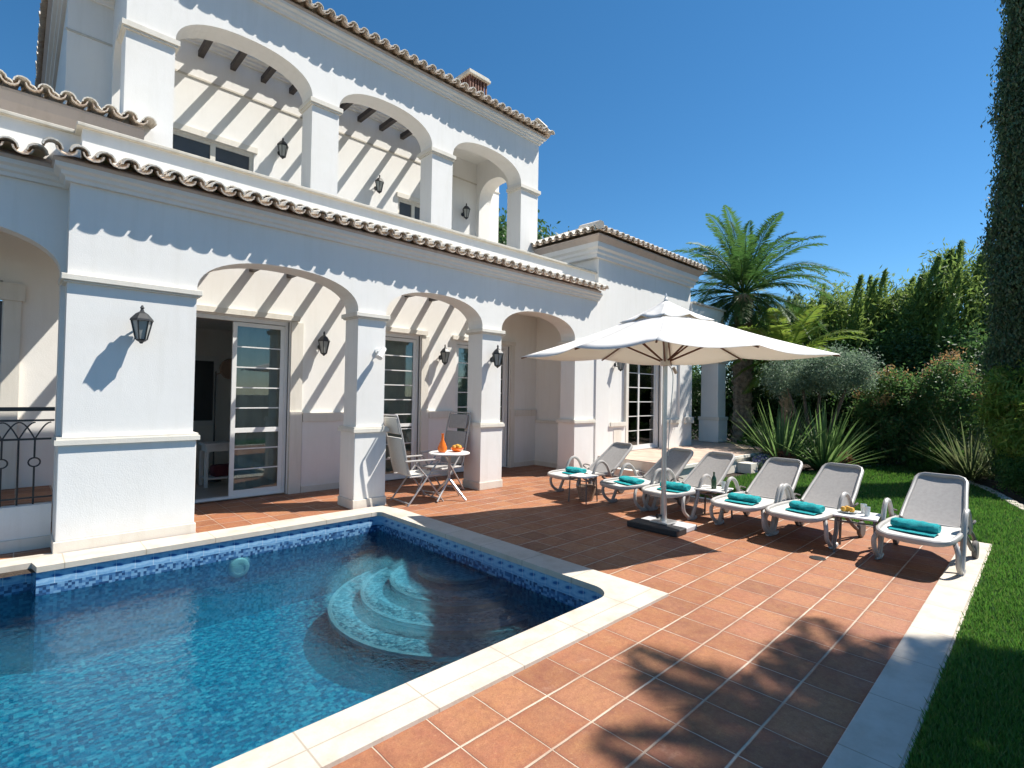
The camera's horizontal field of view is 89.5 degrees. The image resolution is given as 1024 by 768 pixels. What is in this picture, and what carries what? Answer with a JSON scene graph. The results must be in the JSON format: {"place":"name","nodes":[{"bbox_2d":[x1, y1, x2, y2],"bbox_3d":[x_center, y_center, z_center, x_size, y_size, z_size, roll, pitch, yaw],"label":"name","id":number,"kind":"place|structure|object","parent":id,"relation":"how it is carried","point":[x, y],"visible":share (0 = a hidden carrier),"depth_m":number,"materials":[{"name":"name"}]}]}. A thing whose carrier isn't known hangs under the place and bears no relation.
{"place":"outdoors","nodes":[
{"label":"outdoors","id":0,"kind":"place"},
{"bbox_2d":[209,463,228,476],"bbox_3d":[-4.887,1.462,8.811,0.450,0.189,0.280,2,-2,-44],"label":"storage basket","id":1,"kind":"object","parent":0,"point":[217,470],"visible":0.56,"depth_m":8.65,"materials":[{"name":"red fabric"}]},
{"bbox_2d":[0,465,959,767],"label":"patio","id":2,"kind":"structure","parent":0,"point":[748,643],"depth_m":3.52,"materials":[{"name":"tile"}]},
{"bbox_2d":[384,414,443,506],"bbox_3d":[-1.494,1.108,7.755,0.805,1.328,0.586,2,-1,-40],"label":"garden chair","id":3,"kind":"object","parent":2,"relation":"on","point":[398,457],"visible":0.86,"depth_m":7.59,"materials":[{"name":"fabric"}]},
{"bbox_2d":[416,411,470,493],"bbox_3d":[-1.130,1.133,8.707,0.586,1.328,0.805,0,-1,34],"label":"garden chair","id":4,"kind":"object","parent":2,"relation":"on","point":[451,438],"visible":0.79,"depth_m":8.87,"materials":[{"name":"beige plastic"}]},
{"bbox_2d":[429,450,469,501],"bbox_3d":[-0.973,1.412,7.970,0.630,0.721,0.630,2,-2,-44],"label":"bistro table","id":5,"kind":"object","parent":2,"relation":"on","point":[449,453],"visible":0.9,"depth_m":7.91,"materials":[{"name":"beige plastic"}]},
{"bbox_2d":[438,433,446,452],"bbox_3d":[-1.065,0.903,7.911,0.144,0.290,0.144,2,-2,-44],"label":"carafe","id":6,"kind":"object","parent":5,"relation":"on","point":[442,447],"visible":1,"depth_m":7.87,"materials":[{"name":"orange glass"}]},
{"bbox_2d":[451,444,463,451],"bbox_3d":[-0.852,0.994,8.033,0.210,0.121,0.210,2,-2,-44],"label":"fruit bowl","id":7,"kind":"object","parent":5,"relation":"on","point":[457,448],"visible":1,"depth_m":7.98,"materials":[{"name":"orange food"}]},
{"bbox_2d":[568,473,597,504],"bbox_3d":[1.096,1.610,7.962,0.340,0.406,0.340,0,-1,40],"label":"side table","id":8,"kind":"object","parent":2,"relation":"on","point":[583,476],"visible":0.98,"depth_m":7.93,"materials":[{"name":"white plastic"}]},
{"bbox_2d":[576,473,595,500],"bbox_3d":[1.162,1.604,8.082,0.324,0.422,0.324,2,-2,-44],"label":"wicker basket","id":9,"kind":"object","parent":2,"relation":"on","point":[591,489],"visible":0.8,"depth_m":7.98,"materials":[{"name":"brown wicker"}]},
{"bbox_2d":[547,442,632,492],"bbox_3d":[1.359,1.436,8.757,1.615,0.818,0.729,2,-1,-36],"label":"sun lounger","id":10,"kind":"object","parent":2,"relation":"on","point":[608,461],"visible":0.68,"depth_m":8.88,"materials":[{"name":"plastic"}]},
{"bbox_2d":[561,466,586,473],"bbox_3d":[1.035,1.428,8.545,0.264,0.101,0.361,2,-1,-40],"label":"rolled towel","id":11,"kind":"object","parent":10,"relation":"on","point":[572,470],"visible":0.9,"depth_m":8.48,"materials":[{"name":"teal fabric"}]},
{"bbox_2d":[600,448,693,510],"bbox_3d":[2.097,1.433,7.919,1.615,0.818,0.729,2,-1,-33],"label":"sun lounger","id":12,"kind":"object","parent":2,"relation":"on","point":[678,459],"visible":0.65,"depth_m":8.02,"materials":[{"name":"beige plastic"}]},
{"bbox_2d":[614,476,644,485],"bbox_3d":[1.750,1.432,7.699,0.301,0.086,0.399,2,-1,-27],"label":"rolled towel","id":13,"kind":"object","parent":12,"relation":"on","point":[627,480],"visible":0.98,"depth_m":7.61,"materials":[{"name":"teal fabric"}]},
{"bbox_2d":[521,293,839,536],"bbox_3d":[1.919,0.327,6.459,2.713,2.940,2.706,1,-1,-26],"label":"garden umbrella","id":14,"kind":"object","parent":2,"relation":"on","point":[665,333],"visible":1,"depth_m":6.34,"materials":[{"name":"white fabric"}]},
{"bbox_2d":[641,451,734,519],"bbox_3d":[2.578,1.432,7.432,1.615,0.818,0.729,2,-1,-36],"label":"sun lounger","id":15,"kind":"object","parent":2,"relation":"on","point":[700,474],"visible":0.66,"depth_m":7.57,"materials":[{"name":"beige plastic"}]},
{"bbox_2d":[657,481,690,492],"bbox_3d":[2.248,1.418,7.164,0.251,0.111,0.410,2,-1,-43],"label":"rolled towel","id":16,"kind":"object","parent":15,"relation":"on","point":[676,487],"visible":0.82,"depth_m":7.08,"materials":[{"name":"teal fabric"}]},
{"bbox_2d":[694,485,733,519],"bbox_3d":[2.740,1.619,7.019,0.400,0.406,0.400,0,-1,40],"label":"side table","id":17,"kind":"object","parent":2,"relation":"on","point":[718,489],"visible":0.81,"depth_m":6.98,"materials":[{"name":"white plastic"}]},
{"bbox_2d":[711,472,716,488],"bbox_3d":[2.731,1.303,6.982,0.068,0.225,0.066,2,-2,-44],"label":"bottle","id":18,"kind":"object","parent":17,"relation":"on","point":[713,483],"visible":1,"depth_m":6.96,"materials":[{"name":"green glass"}]},
{"bbox_2d":[721,481,725,488],"bbox_3d":[2.857,1.367,6.979,0.060,0.101,0.058,2,-2,-44],"label":"tumbler","id":19,"kind":"object","parent":17,"relation":"on","point":[723,484],"visible":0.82,"depth_m":6.96,"materials":[{"name":"clear glass"}]},
{"bbox_2d":[709,457,802,535],"bbox_3d":[3.231,1.429,6.721,1.615,0.818,0.729,2,-1,-40],"label":"sun lounger","id":20,"kind":"object","parent":2,"relation":"on","point":[774,475],"visible":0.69,"depth_m":6.91,"materials":[{"name":"beige plastic"}]},
{"bbox_2d":[724,492,761,504],"bbox_3d":[2.891,1.425,6.460,0.281,0.091,0.369,2,-1,-43],"label":"rolled towel","id":21,"kind":"object","parent":20,"relation":"on","point":[742,498],"visible":1,"depth_m":6.40,"materials":[{"name":"teal fabric"}]},
{"bbox_2d":[765,462,865,548],"bbox_3d":[3.699,1.427,6.231,1.615,0.818,0.729,2,-1,-38],"label":"sun lounger","id":22,"kind":"object","parent":2,"relation":"on","point":[832,488],"visible":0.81,"depth_m":6.38,"materials":[{"name":"beige plastic"}]},
{"bbox_2d":[785,500,824,514],"bbox_3d":[3.389,1.419,5.968,0.264,0.101,0.350,2,-1,-33],"label":"rolled towel","id":23,"kind":"object","parent":22,"relation":"on","point":[805,507],"visible":1,"depth_m":5.91,"materials":[{"name":"teal fabric"}]},
{"bbox_2d":[809,555,825,560],"bbox_3d":[3.148,1.792,5.319,0.150,0.008,0.150,2,-2,-44],"label":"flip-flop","id":24,"kind":"object","parent":2,"relation":"on","point":[819,558],"visible":1,"depth_m":5.29,"materials":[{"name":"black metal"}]},
{"bbox_2d":[832,510,880,559],"bbox_3d":[3.731,1.609,5.585,0.400,0.406,0.400,0,-1,40],"label":"side table","id":25,"kind":"object","parent":2,"relation":"on","point":[873,517],"visible":0.67,"depth_m":5.55,"materials":[{"name":"white plastic"}]},
{"bbox_2d":[838,506,857,513],"bbox_3d":[3.665,1.368,5.633,0.184,0.075,0.184,2,-2,-44],"label":"fruit plate","id":26,"kind":"object","parent":25,"relation":"on","point":[848,509],"visible":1,"depth_m":5.61,"materials":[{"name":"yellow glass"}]},
{"bbox_2d":[860,503,866,513],"bbox_3d":[3.835,1.358,5.630,0.060,0.101,0.058,2,-2,-44],"label":"tumbler","id":27,"kind":"object","parent":25,"relation":"on","point":[862,507],"visible":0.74,"depth_m":5.62,"materials":[{"name":"clear glass"}]},
{"bbox_2d":[864,506,870,516],"bbox_3d":[3.776,1.354,5.490,0.060,0.101,0.058,2,-2,-44],"label":"tumbler","id":28,"kind":"object","parent":25,"relation":"on","point":[867,511],"visible":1,"depth_m":5.47,"materials":[{"name":"clear glass"}]},
{"bbox_2d":[871,472,978,575],"bbox_3d":[4.362,1.423,5.420,1.615,0.818,0.728,2,-1,-42],"label":"sun lounger","id":29,"kind":"object","parent":2,"relation":"on","point":[942,500],"visible":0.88,"depth_m":5.54,"materials":[{"name":"beige plastic"}]},
{"bbox_2d":[888,517,941,536],"bbox_3d":[4.010,1.411,5.146,0.251,0.106,0.388,2,-1,-39],"label":"rolled towel","id":30,"kind":"object","parent":29,"relation":"on","point":[917,527],"visible":1,"depth_m":5.10,"materials":[{"name":"teal fabric"}]},
{"bbox_2d":[0,0,1022,377],"label":"sky","id":31,"kind":"structure","parent":0,"point":[859,122],"materials":[{"name":"blue"}]},
{"bbox_2d":[0,420,1023,577],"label":"ground","id":32,"kind":"structure","parent":0,"point":[987,483],"depth_m":9.87,"materials":[{"name":"soil"}]},
{"bbox_2d":[0,516,602,607],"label":"pool basin","id":33,"kind":"object","parent":32,"relation":"in","point":[87,575],"visible":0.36,"depth_m":5.34,"materials":[{"name":"tile"}]},
{"bbox_2d":[0,531,576,767],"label":"pool water","id":34,"kind":"structure","parent":33,"relation":"in","point":[210,665],"depth_m":3.81,"materials":[{"name":"blue liquid"}]},
{"bbox_2d":[0,505,668,767],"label":"pool coping","id":35,"kind":"object","parent":32,"relation":"on","point":[333,740],"visible":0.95,"depth_m":3.42,"materials":[{"name":"stone"}]},
{"bbox_2d":[0,0,728,553],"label":"villa","id":36,"kind":"object","parent":32,"relation":"on","point":[176,196],"visible":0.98,"depth_m":8.03,"materials":[{"name":"white paint"}]},
{"bbox_2d":[0,301,1,352],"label":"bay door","id":37,"kind":"structure","parent":36,"relation":"in","point":[0,301],"depth_m":5.98,"materials":[{"name":"white"}]},
{"bbox_2d":[0,407,54,506],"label":"balcony railing","id":38,"kind":"object","parent":36,"relation":"on","point":[19,439],"visible":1,"depth_m":5.19,"materials":[{"name":"black metal"}]},
{"bbox_2d":[130,305,153,343],"bbox_3d":[-3.880,-0.621,5.403,0.210,0.400,0.246,2,-2,-44],"label":"wall lantern","id":39,"kind":"object","parent":36,"relation":"attached to","point":[141,320],"depth_m":5.34,"materials":[{"name":"black metal"}]},
{"bbox_2d":[193,355,218,425],"bbox_3d":[-6.243,0.133,10.327,0.630,1.400,0.060,2,-2,-44],"label":"room window frame","id":40,"kind":"structure","parent":36,"relation":"in","point":[199,358],"depth_m":10.47,"materials":[{"name":"black paint"}]},
{"bbox_2d":[172,121,257,171],"bbox_3d":[-5.181,-3.737,8.939,1.400,1.120,0.150,2,-2,-44],"label":"window","id":41,"kind":"structure","parent":36,"relation":"in","point":[183,142],"depth_m":8.93,"materials":[{"name":"beige stone"}]},
{"bbox_2d":[198,441,234,487],"bbox_3d":[-4.694,1.365,9.011,1.300,0.740,0.400,2,-2,-44],"label":"console table","id":42,"kind":"object","parent":36,"relation":"on","point":[211,446],"visible":0.41,"depth_m":8.59,"materials":[{"name":"white paint"}]},
{"bbox_2d":[208,359,236,481],"bbox_3d":[-5.141,0.626,9.207,0.550,2.170,0.260,2,-2,-44],"label":"floor lamp","id":43,"kind":"object","parent":36,"relation":"on","point":[225,368],"visible":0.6,"depth_m":9.12,"materials":[{"name":"metal"}]},
{"bbox_2d":[194,313,289,502],"bbox_3d":[-4.316,0.343,7.566,1.990,2.700,0.150,2,-2,-44],"label":"sliding door","id":44,"kind":"structure","parent":36,"relation":"in","point":[283,327],"depth_m":7.97,"materials":[{"name":"white paint"}]},
{"bbox_2d":[277,138,287,158],"bbox_3d":[-4.278,-4.379,9.611,0.210,0.400,0.246,2,-2,-44],"label":"wall lantern","id":45,"kind":"object","parent":36,"relation":"attached to","point":[282,149],"depth_m":9.54,"materials":[{"name":"black metal"}]},
{"bbox_2d":[317,331,329,355],"bbox_3d":[-3.095,-0.660,8.462,0.210,0.400,0.246,2,-2,-44],"label":"wall lantern","id":46,"kind":"object","parent":36,"relation":"attached to","point":[323,342],"depth_m":8.39,"materials":[{"name":"black metal"}]},
{"bbox_2d":[374,175,383,193],"bbox_3d":[-2.839,-4.248,10.996,0.210,0.400,0.246,2,-2,-44],"label":"wall lantern","id":47,"kind":"object","parent":36,"relation":"attached to","point":[379,183],"depth_m":10.93,"materials":[{"name":"black metal"}]},
{"bbox_2d":[375,347,386,359],"bbox_3d":[-1.877,-0.435,7.358,0.178,0.194,0.196,2,-2,-44],"label":"spotlight","id":48,"kind":"object","parent":36,"relation":"attached to","point":[380,353],"visible":1,"depth_m":7.32,"materials":[{"name":"white paint"}]},
{"bbox_2d":[383,333,419,480],"bbox_3d":[-2.223,0.417,9.580,1.100,2.700,0.150,2,-2,-44],"label":"sliding door","id":49,"kind":"structure","parent":36,"relation":"in","point":[415,356],"depth_m":9.87,"materials":[{"name":"white paint"}]},
{"bbox_2d":[396,192,419,219],"bbox_3d":[-2.249,-3.653,11.760,0.940,1.160,0.150,2,-2,-44],"label":"window","id":50,"kind":"structure","parent":36,"relation":"in","point":[406,208],"depth_m":11.69,"materials":[{"name":"beige stone"}]},
{"bbox_2d":[439,345,449,364],"bbox_3d":[-1.338,-0.578,10.153,0.210,0.400,0.246,2,-2,-44],"label":"wall lantern","id":51,"kind":"object","parent":36,"relation":"attached to","point":[444,355],"depth_m":10.08,"materials":[{"name":"black metal"}]},
{"bbox_2d":[461,203,469,219],"bbox_3d":[-1.138,-4.218,12.633,0.210,0.400,0.246,2,-2,-44],"label":"wall lantern","id":52,"kind":"object","parent":36,"relation":"attached to","point":[466,211],"depth_m":12.56,"materials":[{"name":"black metal"}]},
{"bbox_2d":[454,341,508,471],"bbox_3d":[-0.668,0.482,11.077,1.520,2.680,0.150,2,-2,-44],"label":"sliding door","id":53,"kind":"structure","parent":36,"relation":"in","point":[505,349],"depth_m":11.53,"materials":[{"name":"white paint"}]},
{"bbox_2d":[490,345,502,367],"bbox_3d":[-0.268,-0.474,8.879,0.210,0.400,0.246,2,-2,-44],"label":"wall lantern","id":54,"kind":"object","parent":36,"relation":"attached to","point":[496,357],"depth_m":8.81,"materials":[{"name":"black metal"}]},
{"bbox_2d":[614,362,624,370],"bbox_3d":[2.385,-0.480,11.460,0.210,0.400,0.246,2,-2,-44],"label":"wall lantern","id":55,"kind":"object","parent":36,"relation":"attached to","point":[620,366],"depth_m":11.40,"materials":[{"name":"black metal"}]},
{"bbox_2d":[628,364,659,449],"bbox_3d":[3.102,0.422,12.485,1.560,2.300,0.150,2,-2,-44],"label":"sliding door","id":56,"kind":"structure","parent":36,"relation":"in","point":[644,380],"depth_m":12.64,"materials":[{"name":"white paint"}]},
{"bbox_2d":[498,207,568,244],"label":"background tree","id":57,"kind":"object","parent":32,"relation":"on","point":[502,234],"visible":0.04,"depth_m":26.05,"materials":[{"name":"green plant"}]},
{"bbox_2d":[598,452,761,481],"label":"platform wall","id":58,"kind":"structure","parent":32,"relation":"on","point":[743,464],"depth_m":10.47,"materials":[{"name":"beige stone"}]},
{"bbox_2d":[625,439,762,463],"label":"terrace platform","id":59,"kind":"structure","parent":58,"relation":"on","point":[700,449],"depth_m":12.39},
{"bbox_2d":[691,365,700,438],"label":"hedge shrub","id":60,"kind":"object","parent":32,"relation":"on","point":[694,402],"visible":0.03,"depth_m":19.43,"materials":[{"name":"green plant"}]},
{"bbox_2d":[691,360,762,442],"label":"hedge shrub","id":61,"kind":"object","parent":32,"relation":"on","point":[697,380],"visible":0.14,"depth_m":18.41,"materials":[{"name":"green plant"}]},
{"bbox_2d":[737,423,768,444],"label":"leafy plant","id":62,"kind":"object","parent":32,"relation":"on","point":[747,436],"visible":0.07,"depth_m":14.47,"materials":[{"name":"green plant"}]},
{"bbox_2d":[742,424,776,446],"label":"leafy plant","id":63,"kind":"object","parent":32,"relation":"on","point":[752,441],"visible":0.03,"depth_m":13.96,"materials":[{"name":"green plant"}]},
{"bbox_2d":[750,451,771,469],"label":"lavender","id":64,"kind":"object","parent":32,"relation":"on","point":[759,459],"visible":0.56,"depth_m":11.63,"materials":[{"name":"purple plant"}]},
{"bbox_2d":[671,205,850,443],"bbox_3d":[7.178,-1.659,16.121,5.451,7.455,5.417,2,-2,-44],"label":"palm tree","id":65,"kind":"object","parent":32,"relation":"on","point":[745,265],"visible":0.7,"depth_m":15.56,"materials":[{"name":"green plant"}]},
{"bbox_2d":[721,400,824,463],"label":"strap leaf plant","id":66,"kind":"object","parent":32,"relation":"on","point":[783,436],"visible":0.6,"depth_m":11.99,"materials":[{"name":"green plant"}]},
{"bbox_2d":[725,360,833,442],"bbox_3d":[8.807,0.107,17.047,3.799,4.056,4.019,2,-2,-44],"label":"hedge shrub","id":67,"kind":"object","parent":32,"relation":"on","point":[773,405],"visible":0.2,"depth_m":16.48,"materials":[{"name":"green plant"}]},
{"bbox_2d":[751,294,812,397],"bbox_3d":[9.630,-0.511,18.661,3.112,5.434,3.561,2,-1,-30],"label":"screen tree","id":68,"kind":"object","parent":32,"relation":"on","point":[770,333],"depth_m":18.17,"materials":[{"name":"green plant"}]},
{"bbox_2d":[763,447,805,464],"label":"bronze shrub","id":69,"kind":"object","parent":32,"relation":"on","point":[782,453],"visible":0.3,"depth_m":11.60,"materials":[{"name":"green plant"}]},
{"bbox_2d":[729,304,869,424],"bbox_3d":[7.961,-0.141,14.770,3.724,4.396,3.615,1,-1,22],"label":"palm shrub","id":70,"kind":"object","parent":32,"relation":"on","point":[794,335],"visible":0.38,"depth_m":14.31,"materials":[{"name":"green plant"}]},
{"bbox_2d":[755,340,884,466],"bbox_3d":[7.424,0.487,12.538,1.720,3.086,3.015,2,-2,-44],"label":"clipped shrub","id":71,"kind":"object","parent":32,"relation":"on","point":[820,377],"visible":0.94,"depth_m":12.32,"materials":[{"name":"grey plant"}]},
{"bbox_2d":[753,320,890,448],"bbox_3d":[9.707,0.101,15.759,3.594,4.071,3.974,2,-2,-44],"label":"hedge shrub","id":72,"kind":"object","parent":32,"relation":"on","point":[826,402],"visible":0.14,"depth_m":15.14,"materials":[{"name":"green plant"}]},
{"bbox_2d":[774,403,892,470],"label":"strap leaf plant","id":73,"kind":"object","parent":32,"relation":"on","point":[828,450],"visible":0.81,"depth_m":11.48,"materials":[{"name":"green plant"}]},
{"bbox_2d":[769,271,909,429],"bbox_3d":[10.510,-0.790,17.611,3.674,5.916,3.663,1,-1,6],"label":"screen tree","id":74,"kind":"object","parent":32,"relation":"on","point":[813,302],"visible":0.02,"depth_m":17.05,"materials":[{"name":"green plant"}]},
{"bbox_2d":[690,495,991,767],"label":"patio edging","id":75,"kind":"object","parent":32,"relation":"on","point":[880,728],"depth_m":2.99,"materials":[{"name":"stone"}]},
{"bbox_2d":[837,450,852,463],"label":"bronze shrub","id":76,"kind":"object","parent":32,"relation":"on","point":[849,460],"visible":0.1,"depth_m":11.73,"materials":[{"name":"green plant"}]},
{"bbox_2d":[805,267,896,410],"bbox_3d":[10.926,-0.722,16.889,3.512,5.863,4.082,2,-2,-44],"label":"screen tree","id":77,"kind":"object","parent":32,"relation":"on","point":[850,319],"visible":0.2,"depth_m":15.94,"materials":[{"name":"green plant"}]},
{"bbox_2d":[834,426,888,465],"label":"leafy plant","id":78,"kind":"object","parent":32,"relation":"on","point":[872,446],"visible":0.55,"depth_m":12.57,"materials":[{"name":"green plant"}]},
{"bbox_2d":[829,319,946,459],"bbox_3d":[11.117,0.138,14.898,3.894,4.041,3.701,2,-2,-44],"label":"hedge shrub","id":79,"kind":"object","parent":32,"relation":"on","point":[901,357],"visible":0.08,"depth_m":14.58,"materials":[{"name":"green plant"}]},
{"bbox_2d":[853,264,926,365],"bbox_3d":[12.218,-0.845,16.507,3.440,6.020,3.459,2,-2,-44],"label":"screen tree","id":80,"kind":"object","parent":32,"relation":"on","point":[876,282],"visible":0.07,"depth_m":16.05,"materials":[{"name":"green plant"}]},
{"bbox_2d":[842,361,939,467],"bbox_3d":[9.534,0.742,13.106,1.865,2.658,2.387,2,-1,-27],"label":"red tip shrub","id":81,"kind":"object","parent":32,"relation":"on","point":[878,408],"visible":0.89,"depth_m":12.70,"materials":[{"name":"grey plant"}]},
{"bbox_2d":[868,267,979,372],"bbox_3d":[12.308,-0.648,15.508,3.217,5.681,3.333,2,-2,-44],"label":"screen tree","id":82,"kind":"object","parent":32,"relation":"on","point":[918,283],"visible":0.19,"depth_m":15.07,"materials":[{"name":"green plant"}]},
{"bbox_2d":[902,430,964,474],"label":"leafy plant","id":83,"kind":"object","parent":32,"relation":"on","point":[926,464],"visible":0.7,"depth_m":11.47,"materials":[{"name":"green plant"}]},
{"bbox_2d":[881,316,991,457],"bbox_3d":[11.938,0.207,13.419,3.420,3.863,3.871,2,-2,-44],"label":"hedge shrub","id":84,"kind":"object","parent":32,"relation":"on","point":[974,349],"visible":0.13,"depth_m":13.34,"materials":[{"name":"green plant"}]},
{"bbox_2d":[890,229,994,371],"bbox_3d":[12.779,-1.129,14.763,3.422,6.539,3.021,1,-1,3],"label":"screen tree","id":85,"kind":"object","parent":32,"relation":"on","point":[945,276],"visible":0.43,"depth_m":14.37,"materials":[{"name":"green plant"}]},
{"bbox_2d":[886,411,1002,483],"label":"strap leaf plant","id":86,"kind":"object","parent":32,"relation":"on","point":[970,464],"visible":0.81,"depth_m":10.69,"materials":[{"name":"green plant"}]},
{"bbox_2d":[865,463,1023,510],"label":"lawn edging","id":87,"kind":"object","parent":32,"relation":"on","point":[1004,497],"visible":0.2,"depth_m":8.92,"materials":[{"name":"stone"}]},
{"bbox_2d":[902,345,991,462],"bbox_3d":[10.430,0.571,12.128,2.163,2.974,2.107,2,-2,-44],"label":"red tip shrub","id":88,"kind":"object","parent":32,"relation":"on","point":[956,394],"visible":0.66,"depth_m":11.96,"materials":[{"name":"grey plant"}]},
{"bbox_2d":[924,427,1001,479],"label":"strap leaf plant","id":89,"kind":"object","parent":32,"relation":"on","point":[980,453],"visible":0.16,"depth_m":10.86,"materials":[{"name":"green plant"}]},
{"bbox_2d":[958,262,1021,357],"bbox_3d":[14.239,-0.813,14.762,3.624,6.049,3.366,2,-2,-44],"label":"screen tree","id":90,"kind":"object","parent":32,"relation":"on","point":[970,305],"depth_m":14.26,"materials":[{"name":"green plant"}]},
{"bbox_2d":[966,359,1023,490],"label":"golden shrub","id":91,"kind":"object","parent":32,"relation":"on","point":[1000,382],"visible":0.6,"depth_m":9.65,"materials":[{"name":"green plant"}]},
{"bbox_2d":[970,0,1023,487],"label":"cypress tree","id":92,"kind":"object","parent":32,"relation":"on","point":[1004,250],"visible":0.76,"depth_m":10.09,"materials":[{"name":"green plant"}]},
{"bbox_2d":[986,446,1016,488],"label":"bright shrub","id":93,"kind":"object","parent":32,"relation":"on","point":[996,459],"visible":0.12,"depth_m":9.81,"materials":[{"name":"green plant"}]},
{"bbox_2d":[983,381,1023,488],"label":"golden shrub","id":94,"kind":"object","parent":32,"relation":"on","point":[1009,435],"visible":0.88,"depth_m":9.17,"materials":[{"name":"green plant"}]},
{"bbox_2d":[989,450,1023,497],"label":"bright shrub","id":95,"kind":"object","parent":32,"relation":"on","point":[1013,473],"visible":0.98,"depth_m":8.93,"materials":[{"name":"green plant"}]},
{"label":"lawn","id":96,"kind":"structure","parent":0,"visible":0},
{"bbox_2d":[693,463,1023,767],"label":"grass","id":97,"kind":"structure","parent":96,"relation":"on","point":[973,717],"depth_m":3.32,"materials":[{"name":"green plant"}]}
]}

